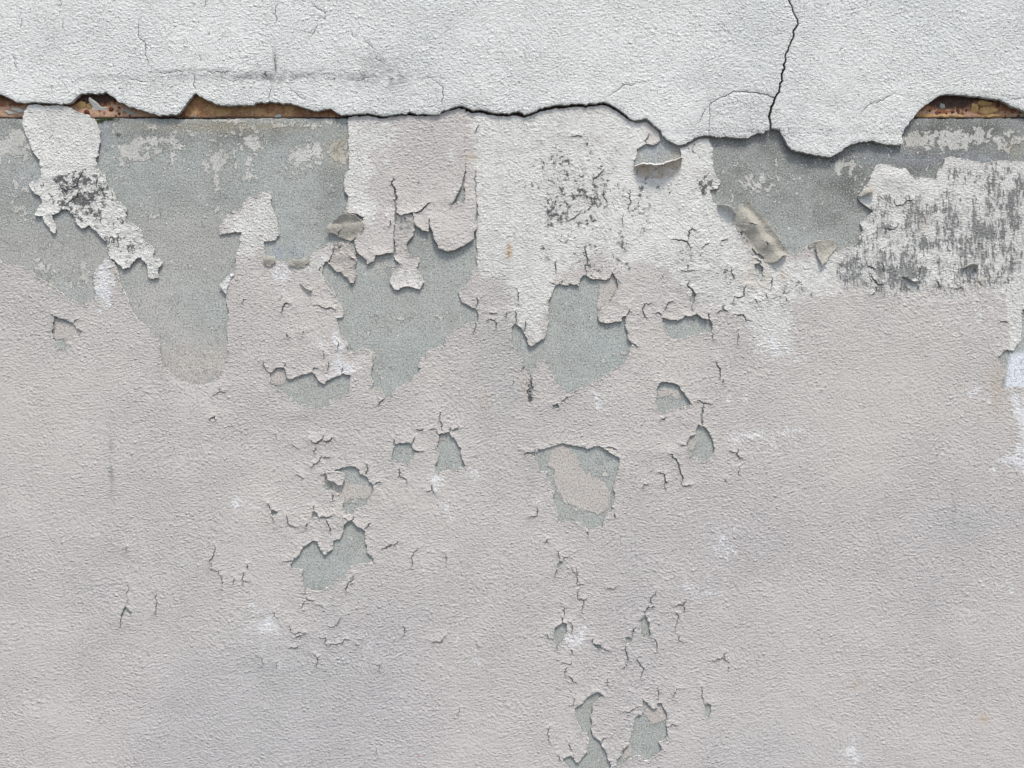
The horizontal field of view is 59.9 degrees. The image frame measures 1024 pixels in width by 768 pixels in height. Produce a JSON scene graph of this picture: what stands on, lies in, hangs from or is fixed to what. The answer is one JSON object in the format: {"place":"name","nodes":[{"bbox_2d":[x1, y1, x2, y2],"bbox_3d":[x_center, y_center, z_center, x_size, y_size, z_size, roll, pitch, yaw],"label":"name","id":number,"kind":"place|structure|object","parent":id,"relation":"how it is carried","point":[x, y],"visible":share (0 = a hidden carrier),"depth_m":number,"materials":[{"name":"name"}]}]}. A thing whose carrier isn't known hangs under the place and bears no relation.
{"place":"outdoors","nodes":[
{"label":"outdoors","id":0,"kind":"place"},
{"label":"pavement","id":1,"kind":"structure","parent":0,"visible":0},
{"bbox_2d":[0,3,1023,767],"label":"wall","id":2,"kind":"structure","parent":1,"relation":"on","point":[182,187],"depth_m":1.75,"materials":[{"name":"grey concrete"}]},
{"bbox_2d":[22,104,162,278],"bbox_3d":[-0.824,-0.378,1.746,0.277,0.344,0.006,0,0,0],"label":"paint flap","id":3,"kind":"object","parent":2,"relation":"attached to","point":[65,141],"visible":1,"depth_m":1.75,"materials":[{"name":"white paint"}]},
{"bbox_2d":[94,118,121,136],"bbox_3d":[-0.805,-0.509,1.749,0.106,0.046,0.004,0,0,0],"label":"moss","id":4,"kind":"object","parent":2,"relation":"attached to","point":[100,120],"visible":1,"depth_m":1.75,"materials":[{"name":"green plant"}]},
{"bbox_2d":[0,0,796,145],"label":"render slab","id":5,"kind":"structure","parent":2,"relation":"attached to","point":[671,71],"depth_m":1.74,"materials":[{"name":"white paint"}]},
{"bbox_2d":[389,214,423,289],"bbox_3d":[-0.206,-0.259,1.747,0.069,0.151,0.006,0,0,0],"label":"paint flake","id":6,"kind":"object","parent":2,"relation":"attached to","point":[405,273],"visible":1,"depth_m":1.75,"materials":[{"name":"beige paint"}]},
{"bbox_2d":[343,108,477,264],"bbox_3d":[-0.199,-0.388,1.744,0.263,0.308,0.009,0,0,0],"label":"paint sheet","id":7,"kind":"object","parent":2,"relation":"attached to","point":[420,160],"visible":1,"depth_m":1.75,"materials":[{"name":"beige paint"}]},
{"bbox_2d":[0,105,1023,767],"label":"paint coat","id":8,"kind":"object","parent":2,"relation":"attached to","point":[836,565],"visible":1,"depth_m":1.75,"materials":[{"name":"beige paint"}]},
{"bbox_2d":[219,272,233,293],"bbox_3d":[-0.560,-0.198,1.744,0.030,0.043,0.004,0,0,0],"label":"paint flake","id":9,"kind":"object","parent":8,"relation":"attached to","point":[224,285],"visible":1,"depth_m":1.74,"materials":[{"name":"beige paint"}]},
{"bbox_2d":[263,255,275,266],"bbox_3d":[-0.476,-0.242,1.743,0.025,0.024,0.007,0,0,0],"label":"paint curl","id":10,"kind":"object","parent":8,"relation":"attached to","point":[269,261],"visible":1,"depth_m":1.74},
{"bbox_2d":[288,257,310,268],"bbox_3d":[-0.417,-0.238,1.744,0.044,0.023,0.006,0,0,0],"label":"paint curl","id":11,"kind":"object","parent":8,"relation":"attached to","point":[302,262],"visible":1,"depth_m":1.74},
{"bbox_2d":[299,283,311,294],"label":"paint curl","id":12,"kind":"object","parent":8,"relation":"attached to","point":[305,290],"visible":1,"depth_m":1.75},
{"bbox_2d":[325,471,344,485],"bbox_3d":[-0.347,0.185,1.743,0.039,0.028,0.004,0,0,0],"label":"paint flake","id":13,"kind":"object","parent":8,"relation":"attached to","point":[337,478],"visible":1,"depth_m":1.74,"materials":[{"name":"beige paint"}]},
{"bbox_2d":[327,240,356,282],"bbox_3d":[-0.334,-0.240,1.747,0.059,0.085,0.006,0,0,0],"label":"paint flake","id":14,"kind":"object","parent":8,"relation":"attached to","point":[342,262],"visible":1,"depth_m":1.75,"materials":[{"name":"beige paint"}]},
{"bbox_2d":[326,212,363,240],"bbox_3d":[-0.326,-0.309,1.740,0.075,0.056,0.016,0,0,0],"label":"paint curl","id":15,"kind":"object","parent":8,"relation":"attached to","point":[350,225],"visible":1,"depth_m":1.74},
{"bbox_2d":[634,157,682,178],"bbox_3d":[0.286,-0.421,1.736,0.095,0.043,0.024,0,0,0],"label":"paint curl","id":16,"kind":"object","parent":8,"relation":"attached to","point":[667,169],"visible":1,"depth_m":1.74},
{"bbox_2d":[717,204,735,215],"bbox_3d":[0.421,-0.341,1.740,0.038,0.024,0.016,0,0,0],"label":"paint curl","id":17,"kind":"object","parent":8,"relation":"attached to","point":[728,208],"visible":1,"depth_m":1.74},
{"bbox_2d":[732,201,787,262],"bbox_3d":[0.486,-0.297,1.741,0.108,0.120,0.016,0,0,0],"label":"paint curl","id":18,"kind":"object","parent":8,"relation":"attached to","point":[760,234],"visible":1,"depth_m":1.74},
{"bbox_2d":[808,238,837,265],"bbox_3d":[0.611,-0.259,1.743,0.058,0.056,0.011,0,0,0],"label":"paint curl","id":19,"kind":"object","parent":8,"relation":"attached to","point":[825,248],"visible":1,"depth_m":1.74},
{"bbox_2d":[859,185,874,196],"bbox_3d":[0.695,-0.378,1.740,0.030,0.024,0.014,0,0,0],"label":"paint curl","id":20,"kind":"object","parent":8,"relation":"attached to","point":[869,190],"visible":1,"depth_m":1.74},
{"bbox_2d":[964,263,978,270],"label":"paint curl","id":21,"kind":"object","parent":8,"relation":"attached to","point":[973,265],"visible":1,"depth_m":1.74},
{"bbox_2d":[0,31,1023,118],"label":"steel lintel","id":22,"kind":"structure","parent":2,"relation":"attached to","point":[107,105],"depth_m":1.75,"materials":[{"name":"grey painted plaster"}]},
{"bbox_2d":[708,92,773,138],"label":"render slab","id":23,"kind":"structure","parent":2,"relation":"attached to","point":[738,115],"depth_m":1.74,"materials":[{"name":"white paint"}]},
{"bbox_2d":[769,0,1023,157],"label":"render slab","id":24,"kind":"structure","parent":2,"relation":"attached to","point":[910,58],"depth_m":1.74,"materials":[{"name":"white paint"}]}
]}

